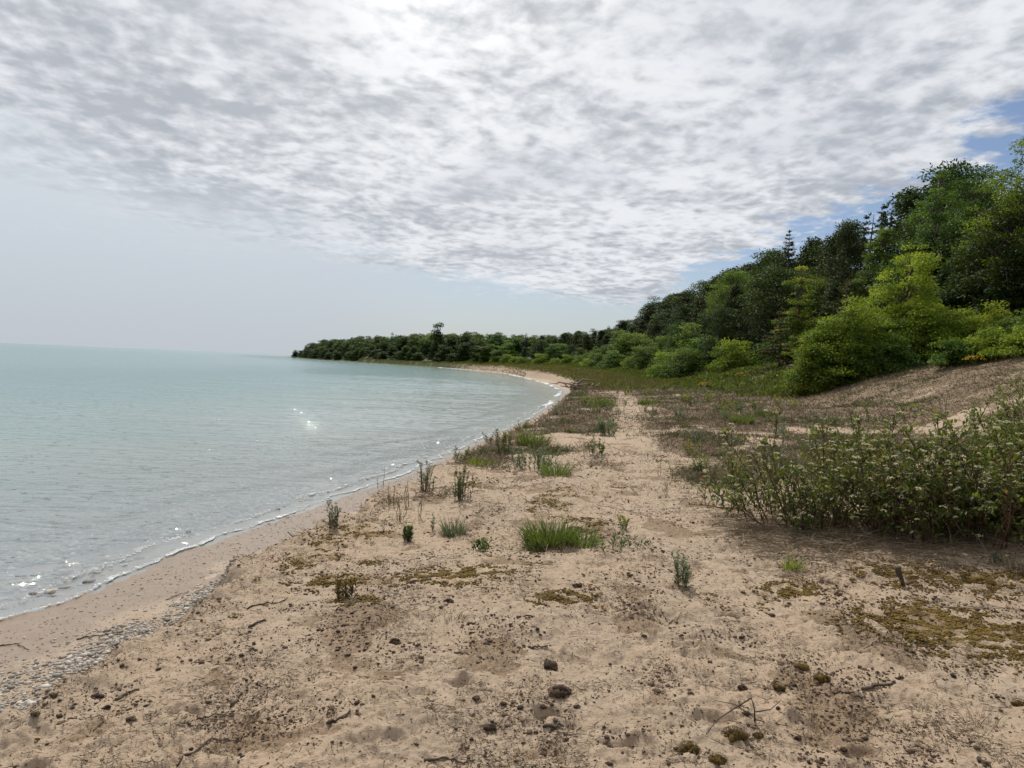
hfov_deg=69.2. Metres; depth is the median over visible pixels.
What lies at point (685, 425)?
grass tuft
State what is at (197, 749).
stick
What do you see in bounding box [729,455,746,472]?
weed
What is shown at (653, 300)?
broadleaf tree
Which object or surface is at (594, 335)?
cedar tree
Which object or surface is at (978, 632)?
moss
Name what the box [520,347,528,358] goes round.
cedar tree
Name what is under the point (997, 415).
dogwood shrub
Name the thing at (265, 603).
stick
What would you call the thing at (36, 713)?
clod
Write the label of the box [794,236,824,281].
cedar tree
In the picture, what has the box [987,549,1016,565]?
wormwood plant
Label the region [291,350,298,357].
broadleaf tree
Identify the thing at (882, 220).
fir tree
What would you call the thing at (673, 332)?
broadleaf tree
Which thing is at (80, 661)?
gravel
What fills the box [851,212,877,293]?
fir tree
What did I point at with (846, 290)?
spruce tree
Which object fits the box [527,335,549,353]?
broadleaf tree
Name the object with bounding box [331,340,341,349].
broadleaf tree
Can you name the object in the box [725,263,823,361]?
broadleaf tree
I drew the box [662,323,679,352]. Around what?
broadleaf tree
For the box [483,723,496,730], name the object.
clod
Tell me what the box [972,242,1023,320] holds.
broadleaf tree
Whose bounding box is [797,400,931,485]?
dogwood shrub
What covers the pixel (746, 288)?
broadleaf tree
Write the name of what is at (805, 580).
grass tuft
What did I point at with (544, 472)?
grass tuft
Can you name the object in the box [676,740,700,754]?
clod
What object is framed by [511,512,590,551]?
grass tuft
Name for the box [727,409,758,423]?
grass tuft
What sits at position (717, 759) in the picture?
clod
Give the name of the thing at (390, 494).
dead stalk
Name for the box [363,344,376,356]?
broadleaf tree
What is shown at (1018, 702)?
clod
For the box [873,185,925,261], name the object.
cedar tree
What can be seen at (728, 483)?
dogwood shrub
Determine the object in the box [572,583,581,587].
clod
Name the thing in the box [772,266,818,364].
cedar tree
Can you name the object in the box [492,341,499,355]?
broadleaf tree
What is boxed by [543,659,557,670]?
clod
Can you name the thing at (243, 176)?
sky
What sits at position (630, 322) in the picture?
broadleaf tree
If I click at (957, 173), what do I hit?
broadleaf tree
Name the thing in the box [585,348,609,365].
broadleaf shrub
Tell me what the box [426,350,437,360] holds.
broadleaf tree
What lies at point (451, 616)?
grass tuft
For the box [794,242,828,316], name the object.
broadleaf tree
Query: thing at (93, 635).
stick
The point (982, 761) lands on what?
stick
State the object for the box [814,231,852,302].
cedar tree
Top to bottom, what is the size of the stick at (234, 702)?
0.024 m
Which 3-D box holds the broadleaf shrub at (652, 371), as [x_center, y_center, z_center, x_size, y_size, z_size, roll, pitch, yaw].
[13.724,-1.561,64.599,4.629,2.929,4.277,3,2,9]
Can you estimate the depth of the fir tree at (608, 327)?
171.81 m
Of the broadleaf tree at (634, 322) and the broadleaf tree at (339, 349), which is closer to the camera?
the broadleaf tree at (634, 322)
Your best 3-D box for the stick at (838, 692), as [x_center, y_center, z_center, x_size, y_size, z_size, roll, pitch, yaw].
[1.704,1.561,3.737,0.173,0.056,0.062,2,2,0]
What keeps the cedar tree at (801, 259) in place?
on the ground at (404, 738)
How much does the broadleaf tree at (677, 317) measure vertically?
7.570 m
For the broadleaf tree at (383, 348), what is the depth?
325.78 m
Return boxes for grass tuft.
[430,605,467,623]
[432,514,470,537]
[461,455,497,466]
[511,428,554,447]
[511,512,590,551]
[518,537,548,552]
[533,458,579,477]
[558,523,606,548]
[582,394,619,405]
[638,397,660,404]
[677,423,697,427]
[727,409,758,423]
[750,408,777,417]
[773,566,838,586]
[778,554,807,572]
[873,720,940,749]
[943,700,1011,729]
[991,551,1023,576]
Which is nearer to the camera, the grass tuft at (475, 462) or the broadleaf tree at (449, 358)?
the grass tuft at (475, 462)
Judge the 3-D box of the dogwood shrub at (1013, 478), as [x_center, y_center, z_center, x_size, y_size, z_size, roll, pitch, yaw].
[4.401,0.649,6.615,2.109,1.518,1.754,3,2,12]
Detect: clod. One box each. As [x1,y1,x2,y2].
[30,711,40,716]
[91,692,104,697]
[102,704,110,709]
[126,716,135,720]
[389,638,399,643]
[444,598,453,602]
[472,695,479,700]
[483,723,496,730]
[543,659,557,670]
[548,684,571,698]
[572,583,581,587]
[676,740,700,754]
[708,751,727,764]
[720,725,748,742]
[737,684,747,690]
[753,732,763,738]
[770,681,786,691]
[792,660,808,670]
[811,671,830,682]
[1010,698,1023,706]
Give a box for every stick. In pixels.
[0,643,28,649]
[76,633,118,639]
[83,713,103,730]
[114,688,137,700]
[177,735,237,766]
[196,712,224,719]
[230,691,240,705]
[247,597,287,609]
[248,618,266,627]
[249,705,273,715]
[326,710,350,724]
[424,754,471,763]
[528,644,547,648]
[542,722,563,727]
[832,690,864,698]
[858,629,887,652]
[861,678,895,690]
[927,603,1018,609]
[976,756,990,767]
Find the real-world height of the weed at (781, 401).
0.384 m
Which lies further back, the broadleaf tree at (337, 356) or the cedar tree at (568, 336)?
the broadleaf tree at (337, 356)
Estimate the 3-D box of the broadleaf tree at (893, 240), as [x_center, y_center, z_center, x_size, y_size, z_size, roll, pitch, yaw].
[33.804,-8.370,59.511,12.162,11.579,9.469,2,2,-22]
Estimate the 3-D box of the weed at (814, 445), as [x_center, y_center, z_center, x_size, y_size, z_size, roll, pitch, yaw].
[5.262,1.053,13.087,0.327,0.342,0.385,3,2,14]
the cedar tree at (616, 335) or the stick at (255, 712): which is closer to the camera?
the stick at (255, 712)
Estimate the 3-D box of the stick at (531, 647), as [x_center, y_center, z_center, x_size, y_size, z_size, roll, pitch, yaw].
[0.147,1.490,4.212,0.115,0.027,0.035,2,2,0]
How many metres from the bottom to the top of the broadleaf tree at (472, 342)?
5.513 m
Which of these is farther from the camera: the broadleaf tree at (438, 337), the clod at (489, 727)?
the broadleaf tree at (438, 337)
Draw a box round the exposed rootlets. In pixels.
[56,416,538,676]
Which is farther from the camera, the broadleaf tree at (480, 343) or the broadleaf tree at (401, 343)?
the broadleaf tree at (401, 343)
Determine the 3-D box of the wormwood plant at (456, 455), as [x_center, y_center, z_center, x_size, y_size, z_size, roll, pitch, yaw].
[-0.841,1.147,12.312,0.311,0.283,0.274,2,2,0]
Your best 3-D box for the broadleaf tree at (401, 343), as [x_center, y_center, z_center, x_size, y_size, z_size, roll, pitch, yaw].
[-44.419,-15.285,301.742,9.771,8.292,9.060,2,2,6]
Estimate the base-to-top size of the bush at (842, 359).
4.108 m
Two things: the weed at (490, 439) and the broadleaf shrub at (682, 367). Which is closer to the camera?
the weed at (490, 439)
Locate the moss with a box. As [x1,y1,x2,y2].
[175,466,1023,677]
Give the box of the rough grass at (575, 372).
[314,357,724,390]
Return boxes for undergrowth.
[441,349,946,397]
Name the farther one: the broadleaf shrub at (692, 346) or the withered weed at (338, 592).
the broadleaf shrub at (692, 346)
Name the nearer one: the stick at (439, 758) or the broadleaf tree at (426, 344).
the stick at (439, 758)
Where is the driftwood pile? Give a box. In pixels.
[549,377,599,390]
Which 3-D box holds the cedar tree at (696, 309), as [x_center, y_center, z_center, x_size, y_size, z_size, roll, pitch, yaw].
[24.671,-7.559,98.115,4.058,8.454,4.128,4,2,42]
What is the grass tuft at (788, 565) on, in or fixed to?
on the ground at (404, 738)
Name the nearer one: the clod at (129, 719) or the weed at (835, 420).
the clod at (129, 719)
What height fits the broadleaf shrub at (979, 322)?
2.166 m
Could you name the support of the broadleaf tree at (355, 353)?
on the ground at (404, 738)
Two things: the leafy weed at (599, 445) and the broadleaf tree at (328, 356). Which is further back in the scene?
the broadleaf tree at (328, 356)
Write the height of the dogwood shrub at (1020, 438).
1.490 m
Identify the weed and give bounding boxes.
[333,564,361,597]
[401,524,414,541]
[469,536,491,551]
[481,432,494,442]
[517,420,529,427]
[554,405,563,413]
[567,424,577,432]
[586,423,598,432]
[587,437,605,456]
[587,529,627,552]
[591,403,602,412]
[597,396,609,406]
[603,402,615,409]
[617,515,630,529]
[623,387,632,394]
[623,531,655,549]
[647,404,658,414]
[673,407,688,419]
[682,393,689,402]
[682,439,701,455]
[685,472,696,480]
[689,452,710,470]
[691,429,703,441]
[715,448,726,456]
[722,408,733,418]
[726,398,734,406]
[727,469,747,482]
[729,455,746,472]
[737,401,747,411]
[749,399,763,409]
[765,441,787,459]
[773,395,782,404]
[774,421,792,438]
[784,396,797,407]
[801,435,816,450]
[804,427,817,438]
[812,412,825,421]
[828,414,838,424]
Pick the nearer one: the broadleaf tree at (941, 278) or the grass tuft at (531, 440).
the grass tuft at (531, 440)
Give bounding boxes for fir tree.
[523,333,529,351]
[571,332,580,352]
[600,326,612,343]
[680,312,691,336]
[693,294,708,342]
[735,288,760,357]
[780,245,793,292]
[809,238,824,279]
[815,248,852,322]
[826,238,849,304]
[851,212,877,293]
[852,231,866,308]
[859,201,898,289]
[867,208,887,255]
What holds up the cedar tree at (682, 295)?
on the ground at (404, 738)
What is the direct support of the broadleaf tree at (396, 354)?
on the ground at (404, 738)
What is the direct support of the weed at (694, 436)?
on the ground at (404, 738)
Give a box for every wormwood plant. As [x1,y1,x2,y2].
[326,499,341,528]
[417,460,436,491]
[430,512,434,530]
[451,463,476,501]
[453,446,469,461]
[494,428,513,451]
[508,443,560,472]
[597,417,618,434]
[670,550,691,588]
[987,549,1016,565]
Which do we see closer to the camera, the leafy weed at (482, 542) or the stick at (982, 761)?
the stick at (982, 761)
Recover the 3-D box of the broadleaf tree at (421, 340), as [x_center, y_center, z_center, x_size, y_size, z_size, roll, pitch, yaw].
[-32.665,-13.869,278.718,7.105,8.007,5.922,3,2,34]
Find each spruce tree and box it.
[749,305,798,371]
[754,230,800,339]
[837,276,856,335]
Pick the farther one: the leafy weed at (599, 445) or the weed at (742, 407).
the weed at (742, 407)
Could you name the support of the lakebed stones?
on the ground at (404, 738)
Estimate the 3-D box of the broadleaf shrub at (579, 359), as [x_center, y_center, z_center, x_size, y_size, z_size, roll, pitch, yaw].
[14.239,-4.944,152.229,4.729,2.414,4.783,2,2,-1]
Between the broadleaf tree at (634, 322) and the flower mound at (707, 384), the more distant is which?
the broadleaf tree at (634, 322)
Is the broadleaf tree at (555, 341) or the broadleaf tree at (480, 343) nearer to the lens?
the broadleaf tree at (555, 341)
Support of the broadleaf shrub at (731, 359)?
on the ground at (404, 738)
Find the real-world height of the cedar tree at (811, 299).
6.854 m
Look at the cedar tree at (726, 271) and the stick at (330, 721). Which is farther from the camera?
the cedar tree at (726, 271)
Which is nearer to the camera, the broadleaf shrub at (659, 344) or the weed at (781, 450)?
the weed at (781, 450)
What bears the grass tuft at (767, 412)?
on the ground at (404, 738)
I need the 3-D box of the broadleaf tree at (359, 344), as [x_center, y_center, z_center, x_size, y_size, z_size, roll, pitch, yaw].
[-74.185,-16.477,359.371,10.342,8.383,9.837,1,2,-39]
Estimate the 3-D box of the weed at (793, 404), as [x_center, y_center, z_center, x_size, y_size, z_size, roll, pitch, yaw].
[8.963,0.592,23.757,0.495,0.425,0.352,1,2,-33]
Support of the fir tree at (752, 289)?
on the ground at (404, 738)
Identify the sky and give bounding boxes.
[0,0,1023,354]
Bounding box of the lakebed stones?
[0,436,473,607]
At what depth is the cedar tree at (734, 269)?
114.75 m
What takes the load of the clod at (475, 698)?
on the ground at (404, 738)
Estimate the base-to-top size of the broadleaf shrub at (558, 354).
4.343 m
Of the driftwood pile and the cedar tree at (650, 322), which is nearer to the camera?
the driftwood pile
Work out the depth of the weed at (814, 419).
18.76 m
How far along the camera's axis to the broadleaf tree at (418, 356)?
264.53 m
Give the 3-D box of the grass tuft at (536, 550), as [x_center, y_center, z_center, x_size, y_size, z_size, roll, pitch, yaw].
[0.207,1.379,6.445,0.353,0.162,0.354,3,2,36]
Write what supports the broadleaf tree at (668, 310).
on the ground at (404, 738)
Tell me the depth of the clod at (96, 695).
3.65 m
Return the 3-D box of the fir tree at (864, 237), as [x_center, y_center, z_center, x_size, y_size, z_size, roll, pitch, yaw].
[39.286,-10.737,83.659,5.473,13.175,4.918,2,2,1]
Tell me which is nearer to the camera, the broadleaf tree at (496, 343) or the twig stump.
the twig stump
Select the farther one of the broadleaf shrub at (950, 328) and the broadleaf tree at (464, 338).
the broadleaf tree at (464, 338)
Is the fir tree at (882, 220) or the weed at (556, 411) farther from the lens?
the fir tree at (882, 220)
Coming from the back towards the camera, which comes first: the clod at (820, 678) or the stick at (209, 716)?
the clod at (820, 678)
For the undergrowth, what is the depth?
45.87 m
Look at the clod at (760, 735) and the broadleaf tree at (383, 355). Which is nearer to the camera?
the clod at (760, 735)
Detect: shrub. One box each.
[486,343,520,358]
[488,357,498,362]
[500,353,512,362]
[508,356,517,362]
[516,356,527,363]
[531,353,548,363]
[541,343,572,358]
[559,354,573,362]
[572,347,587,358]
[572,355,583,363]
[578,356,593,365]
[580,352,591,363]
[580,353,605,367]
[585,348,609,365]
[587,330,640,359]
[593,350,628,368]
[597,349,624,365]
[608,331,650,360]
[619,346,647,369]
[619,355,629,367]
[630,345,661,369]
[631,336,656,356]
[644,335,665,354]
[645,349,680,376]
[646,322,711,362]
[647,359,664,370]
[653,345,707,377]
[682,337,719,366]
[688,404,935,532]
[702,443,814,517]
[705,337,761,371]
[739,316,813,366]
[774,331,841,395]
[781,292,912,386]
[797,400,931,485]
[809,398,1023,545]
[852,331,927,374]
[871,384,1023,548]
[891,305,978,360]
[917,422,1023,534]
[922,305,1006,348]
[927,336,990,366]
[943,300,1017,341]
[946,368,1023,467]
[961,323,1021,361]
[973,321,1023,360]
[980,308,1023,336]
[1001,316,1023,334]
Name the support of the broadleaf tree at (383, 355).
on the ground at (404, 738)
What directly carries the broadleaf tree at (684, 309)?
on the ground at (404, 738)
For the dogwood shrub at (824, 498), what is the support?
on the ground at (404, 738)
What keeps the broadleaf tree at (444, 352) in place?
on the ground at (404, 738)
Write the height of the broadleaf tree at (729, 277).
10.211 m
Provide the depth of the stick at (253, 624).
4.62 m
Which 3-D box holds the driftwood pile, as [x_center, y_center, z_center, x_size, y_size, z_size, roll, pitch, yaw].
[3.438,0.013,39.461,3.148,0.735,1.196,2,2,-18]
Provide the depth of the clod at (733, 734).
3.26 m
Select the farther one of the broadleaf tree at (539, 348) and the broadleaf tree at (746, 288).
the broadleaf tree at (539, 348)
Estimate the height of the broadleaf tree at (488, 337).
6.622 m
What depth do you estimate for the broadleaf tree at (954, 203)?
52.47 m
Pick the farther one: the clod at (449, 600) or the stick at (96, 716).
the clod at (449, 600)
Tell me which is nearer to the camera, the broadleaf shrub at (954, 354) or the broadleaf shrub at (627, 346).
the broadleaf shrub at (954, 354)
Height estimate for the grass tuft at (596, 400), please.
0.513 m
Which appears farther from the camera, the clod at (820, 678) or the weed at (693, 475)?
the weed at (693, 475)
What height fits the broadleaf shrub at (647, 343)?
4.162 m
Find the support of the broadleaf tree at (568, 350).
on the ground at (404, 738)
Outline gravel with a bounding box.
[0,473,419,711]
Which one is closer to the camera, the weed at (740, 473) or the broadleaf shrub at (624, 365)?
the weed at (740, 473)
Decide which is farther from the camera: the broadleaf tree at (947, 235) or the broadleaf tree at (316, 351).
the broadleaf tree at (316, 351)
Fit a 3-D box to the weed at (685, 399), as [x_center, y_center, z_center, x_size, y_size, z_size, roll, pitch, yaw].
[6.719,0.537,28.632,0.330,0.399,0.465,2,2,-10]
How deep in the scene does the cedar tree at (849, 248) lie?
61.42 m
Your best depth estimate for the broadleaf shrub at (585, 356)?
145.66 m
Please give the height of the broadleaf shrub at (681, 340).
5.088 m
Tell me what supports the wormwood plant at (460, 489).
on the ground at (404, 738)
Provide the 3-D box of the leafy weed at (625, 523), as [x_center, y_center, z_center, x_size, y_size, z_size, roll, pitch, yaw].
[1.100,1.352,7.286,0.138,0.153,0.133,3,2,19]
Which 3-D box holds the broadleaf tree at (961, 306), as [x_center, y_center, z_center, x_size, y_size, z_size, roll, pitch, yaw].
[23.409,-4.633,36.745,5.121,6.420,5.656,2,2,0]
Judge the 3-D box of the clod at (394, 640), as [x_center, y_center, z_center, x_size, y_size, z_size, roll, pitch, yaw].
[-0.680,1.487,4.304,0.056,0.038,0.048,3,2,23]
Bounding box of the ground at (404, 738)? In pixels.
[0,348,1023,767]
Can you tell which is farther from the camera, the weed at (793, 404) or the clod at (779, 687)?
the weed at (793, 404)
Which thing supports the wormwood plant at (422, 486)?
on the ground at (404, 738)
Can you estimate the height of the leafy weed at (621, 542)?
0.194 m
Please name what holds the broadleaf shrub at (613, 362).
on the ground at (404, 738)
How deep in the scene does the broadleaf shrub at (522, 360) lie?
184.99 m
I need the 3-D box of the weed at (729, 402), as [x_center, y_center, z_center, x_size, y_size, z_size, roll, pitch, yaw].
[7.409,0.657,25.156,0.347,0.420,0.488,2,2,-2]
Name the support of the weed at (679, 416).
on the ground at (404, 738)
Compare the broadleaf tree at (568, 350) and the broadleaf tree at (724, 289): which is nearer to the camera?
the broadleaf tree at (724, 289)
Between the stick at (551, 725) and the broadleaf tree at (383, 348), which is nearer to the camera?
the stick at (551, 725)
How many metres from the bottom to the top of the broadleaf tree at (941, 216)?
8.232 m
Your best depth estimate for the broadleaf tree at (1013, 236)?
33.06 m
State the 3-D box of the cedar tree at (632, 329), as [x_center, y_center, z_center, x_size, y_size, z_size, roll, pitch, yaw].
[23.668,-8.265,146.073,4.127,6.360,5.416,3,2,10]
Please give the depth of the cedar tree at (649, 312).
132.84 m
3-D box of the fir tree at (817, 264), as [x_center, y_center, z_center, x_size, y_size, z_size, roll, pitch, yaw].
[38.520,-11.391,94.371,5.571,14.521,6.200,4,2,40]
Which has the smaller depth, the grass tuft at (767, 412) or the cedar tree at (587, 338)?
the grass tuft at (767, 412)
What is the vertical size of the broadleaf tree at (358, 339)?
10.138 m
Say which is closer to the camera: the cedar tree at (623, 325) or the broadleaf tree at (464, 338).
the cedar tree at (623, 325)
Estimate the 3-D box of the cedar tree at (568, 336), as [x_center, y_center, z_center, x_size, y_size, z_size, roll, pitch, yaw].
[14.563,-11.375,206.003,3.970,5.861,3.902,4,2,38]
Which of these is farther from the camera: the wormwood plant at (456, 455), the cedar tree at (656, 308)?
the cedar tree at (656, 308)
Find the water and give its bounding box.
[0,343,563,616]
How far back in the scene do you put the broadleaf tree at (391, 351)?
294.81 m
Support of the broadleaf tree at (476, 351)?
on the ground at (404, 738)
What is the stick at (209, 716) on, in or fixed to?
on the ground at (404, 738)
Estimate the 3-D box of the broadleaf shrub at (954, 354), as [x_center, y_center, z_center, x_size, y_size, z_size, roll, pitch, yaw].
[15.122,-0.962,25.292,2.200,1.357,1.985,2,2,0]
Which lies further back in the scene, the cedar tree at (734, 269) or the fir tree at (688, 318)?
the cedar tree at (734, 269)
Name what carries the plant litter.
on the ground at (404, 738)
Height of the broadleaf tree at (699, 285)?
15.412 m
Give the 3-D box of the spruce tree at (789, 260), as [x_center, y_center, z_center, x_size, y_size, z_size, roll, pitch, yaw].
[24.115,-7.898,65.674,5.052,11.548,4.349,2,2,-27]
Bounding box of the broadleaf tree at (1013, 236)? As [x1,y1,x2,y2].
[962,137,1023,317]
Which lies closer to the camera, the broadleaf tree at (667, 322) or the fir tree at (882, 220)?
the fir tree at (882, 220)
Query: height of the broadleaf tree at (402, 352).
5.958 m
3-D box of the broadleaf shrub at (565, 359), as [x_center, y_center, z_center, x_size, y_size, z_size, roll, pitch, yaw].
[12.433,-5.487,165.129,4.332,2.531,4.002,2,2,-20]
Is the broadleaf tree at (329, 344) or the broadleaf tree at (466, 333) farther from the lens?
the broadleaf tree at (329, 344)
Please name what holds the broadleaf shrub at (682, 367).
on the ground at (404, 738)
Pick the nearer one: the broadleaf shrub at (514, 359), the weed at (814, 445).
the weed at (814, 445)
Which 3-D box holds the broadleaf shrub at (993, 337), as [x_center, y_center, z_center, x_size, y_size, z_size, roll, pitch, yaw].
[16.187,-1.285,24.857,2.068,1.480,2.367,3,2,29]
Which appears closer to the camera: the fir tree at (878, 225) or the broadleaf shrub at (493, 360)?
the fir tree at (878, 225)
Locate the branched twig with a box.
[706,698,786,733]
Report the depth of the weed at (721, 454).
12.82 m
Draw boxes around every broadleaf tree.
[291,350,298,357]
[311,348,320,357]
[317,348,328,359]
[324,348,335,355]
[324,353,332,359]
[325,341,334,347]
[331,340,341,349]
[331,351,342,359]
[334,342,346,354]
[340,341,350,355]
[343,352,350,359]
[350,341,363,354]
[350,347,360,360]
[353,338,363,345]
[357,347,365,356]
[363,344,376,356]
[367,349,381,357]
[370,337,380,345]
[375,351,387,358]
[378,341,388,351]
[386,346,398,358]
[390,336,402,345]
[391,352,400,358]
[394,337,410,351]
[395,345,409,359]
[404,336,419,349]
[404,345,419,360]
[409,352,425,360]
[416,336,427,354]
[418,339,434,355]
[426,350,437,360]
[429,322,445,358]
[432,349,447,360]
[434,344,453,361]
[441,334,459,349]
[443,353,458,361]
[452,334,473,357]
[454,342,471,360]
[460,331,476,336]
[468,339,487,353]
[470,345,481,360]
[471,338,487,357]
[474,344,495,362]
[485,332,504,353]
[485,334,493,343]
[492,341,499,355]
[502,337,522,357]
[515,340,531,350]
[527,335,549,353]
[527,339,553,357]
[550,335,557,347]
[564,344,576,357]
[567,332,583,349]
[575,336,585,351]
[611,319,634,337]
[627,316,642,335]
[638,296,661,319]
[643,312,665,346]
[652,308,683,346]
[657,294,680,334]
[661,311,686,335]
[662,320,685,352]
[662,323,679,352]
[663,290,697,334]
[684,279,709,297]
[689,305,754,362]
[698,282,748,340]
[702,269,758,317]
[712,319,733,352]
[716,282,757,333]
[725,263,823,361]
[729,248,801,306]
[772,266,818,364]
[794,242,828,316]
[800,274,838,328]
[823,268,878,318]
[842,227,898,319]
[851,242,959,363]
[862,209,953,264]
[863,214,977,306]
[880,210,971,334]
[881,169,956,308]
[883,158,992,260]
[892,164,1021,301]
[913,247,984,322]
[931,184,1003,230]
[935,195,1023,315]
[935,229,1009,324]
[948,158,1023,270]
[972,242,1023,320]
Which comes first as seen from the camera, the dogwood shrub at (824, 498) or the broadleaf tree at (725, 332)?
the dogwood shrub at (824, 498)
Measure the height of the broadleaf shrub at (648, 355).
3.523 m
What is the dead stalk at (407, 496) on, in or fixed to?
on the ground at (404, 738)
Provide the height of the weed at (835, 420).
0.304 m
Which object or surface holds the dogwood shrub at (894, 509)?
on the ground at (404, 738)
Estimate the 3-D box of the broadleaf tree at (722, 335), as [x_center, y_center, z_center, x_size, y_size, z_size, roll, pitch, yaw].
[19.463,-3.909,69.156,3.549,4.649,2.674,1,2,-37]
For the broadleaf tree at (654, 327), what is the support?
on the ground at (404, 738)
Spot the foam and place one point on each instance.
(546, 405)
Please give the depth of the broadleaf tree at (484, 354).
209.30 m
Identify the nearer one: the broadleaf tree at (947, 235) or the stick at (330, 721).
the stick at (330, 721)
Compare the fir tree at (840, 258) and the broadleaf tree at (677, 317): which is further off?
the broadleaf tree at (677, 317)
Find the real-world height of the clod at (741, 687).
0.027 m
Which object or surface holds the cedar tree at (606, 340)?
on the ground at (404, 738)
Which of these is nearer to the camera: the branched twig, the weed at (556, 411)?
the branched twig
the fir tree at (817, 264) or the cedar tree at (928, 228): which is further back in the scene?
the fir tree at (817, 264)
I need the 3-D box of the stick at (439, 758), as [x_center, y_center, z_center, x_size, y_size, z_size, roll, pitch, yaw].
[-0.260,1.541,3.063,0.206,0.036,0.094,2,2,0]
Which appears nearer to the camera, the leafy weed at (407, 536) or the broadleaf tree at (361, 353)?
the leafy weed at (407, 536)
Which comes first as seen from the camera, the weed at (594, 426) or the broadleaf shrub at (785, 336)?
the weed at (594, 426)
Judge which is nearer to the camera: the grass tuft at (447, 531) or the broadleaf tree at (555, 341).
the grass tuft at (447, 531)
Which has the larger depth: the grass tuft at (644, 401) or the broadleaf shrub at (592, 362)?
the broadleaf shrub at (592, 362)
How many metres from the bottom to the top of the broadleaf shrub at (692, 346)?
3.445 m
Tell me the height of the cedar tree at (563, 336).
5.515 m
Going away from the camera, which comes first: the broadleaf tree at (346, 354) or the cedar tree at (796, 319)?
the cedar tree at (796, 319)
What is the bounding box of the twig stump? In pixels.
[894,566,916,586]
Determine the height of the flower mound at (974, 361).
0.360 m
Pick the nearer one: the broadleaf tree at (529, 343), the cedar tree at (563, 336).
the cedar tree at (563, 336)
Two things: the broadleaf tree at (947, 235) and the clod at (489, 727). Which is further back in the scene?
the broadleaf tree at (947, 235)
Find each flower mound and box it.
[698,382,712,387]
[961,355,987,364]
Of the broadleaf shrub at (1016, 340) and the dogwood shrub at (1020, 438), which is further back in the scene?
the broadleaf shrub at (1016, 340)
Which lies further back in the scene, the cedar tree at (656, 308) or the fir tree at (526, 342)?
the fir tree at (526, 342)
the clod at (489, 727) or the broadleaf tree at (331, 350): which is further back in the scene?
the broadleaf tree at (331, 350)
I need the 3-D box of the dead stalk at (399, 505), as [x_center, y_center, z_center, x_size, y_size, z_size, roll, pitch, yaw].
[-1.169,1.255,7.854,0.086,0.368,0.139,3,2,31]
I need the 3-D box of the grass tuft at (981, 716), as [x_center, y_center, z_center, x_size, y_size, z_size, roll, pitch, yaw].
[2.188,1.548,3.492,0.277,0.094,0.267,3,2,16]
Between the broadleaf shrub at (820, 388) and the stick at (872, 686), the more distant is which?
the broadleaf shrub at (820, 388)
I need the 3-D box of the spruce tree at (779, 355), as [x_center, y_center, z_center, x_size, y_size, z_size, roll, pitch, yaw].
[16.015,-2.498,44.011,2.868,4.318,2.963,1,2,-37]
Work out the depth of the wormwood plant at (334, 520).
7.33 m
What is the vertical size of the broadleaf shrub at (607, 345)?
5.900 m
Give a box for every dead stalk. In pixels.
[387,485,395,505]
[396,487,406,519]
[406,482,408,506]
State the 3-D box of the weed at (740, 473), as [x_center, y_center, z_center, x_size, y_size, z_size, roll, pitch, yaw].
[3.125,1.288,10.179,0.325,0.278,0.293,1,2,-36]
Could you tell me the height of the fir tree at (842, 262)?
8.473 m
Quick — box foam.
[0,367,562,619]
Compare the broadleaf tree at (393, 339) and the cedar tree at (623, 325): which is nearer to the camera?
the cedar tree at (623, 325)
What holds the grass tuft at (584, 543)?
on the ground at (404, 738)
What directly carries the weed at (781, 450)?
on the ground at (404, 738)
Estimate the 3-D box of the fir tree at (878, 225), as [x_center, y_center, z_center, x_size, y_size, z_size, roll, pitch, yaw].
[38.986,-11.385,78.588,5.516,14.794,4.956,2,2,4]
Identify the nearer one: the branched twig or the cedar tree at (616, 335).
the branched twig
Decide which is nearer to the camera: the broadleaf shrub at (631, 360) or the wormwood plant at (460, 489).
the wormwood plant at (460, 489)
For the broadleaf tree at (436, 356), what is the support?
on the ground at (404, 738)
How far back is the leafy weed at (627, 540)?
6.48 m
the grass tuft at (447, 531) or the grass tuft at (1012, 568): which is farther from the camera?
the grass tuft at (447, 531)
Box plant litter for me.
[0,446,1023,767]
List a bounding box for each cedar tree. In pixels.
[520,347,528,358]
[529,344,537,358]
[543,339,552,358]
[554,338,564,353]
[559,333,567,346]
[564,333,571,347]
[580,334,592,353]
[589,330,597,348]
[593,330,606,349]
[600,334,611,347]
[612,320,628,331]
[612,328,622,345]
[627,326,636,337]
[633,308,660,338]
[635,303,658,329]
[644,313,667,341]
[654,302,667,312]
[658,297,676,316]
[666,291,695,321]
[685,282,712,318]
[689,295,709,328]
[694,314,712,338]
[704,278,726,309]
[715,268,734,282]
[721,283,747,348]
[730,264,742,283]
[736,262,758,301]
[743,263,783,360]
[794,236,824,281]
[795,251,830,272]
[801,282,819,327]
[812,279,848,328]
[814,218,869,318]
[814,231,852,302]
[826,219,871,284]
[862,262,893,309]
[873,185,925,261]
[905,169,958,232]
[913,220,943,240]
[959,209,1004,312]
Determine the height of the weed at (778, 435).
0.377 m
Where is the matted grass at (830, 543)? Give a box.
[677,503,1023,611]
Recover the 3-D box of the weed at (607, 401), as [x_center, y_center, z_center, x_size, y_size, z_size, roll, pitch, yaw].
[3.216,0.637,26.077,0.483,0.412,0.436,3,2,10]
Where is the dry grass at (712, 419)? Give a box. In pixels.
[338,355,1023,516]
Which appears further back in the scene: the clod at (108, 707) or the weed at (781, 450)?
the weed at (781, 450)

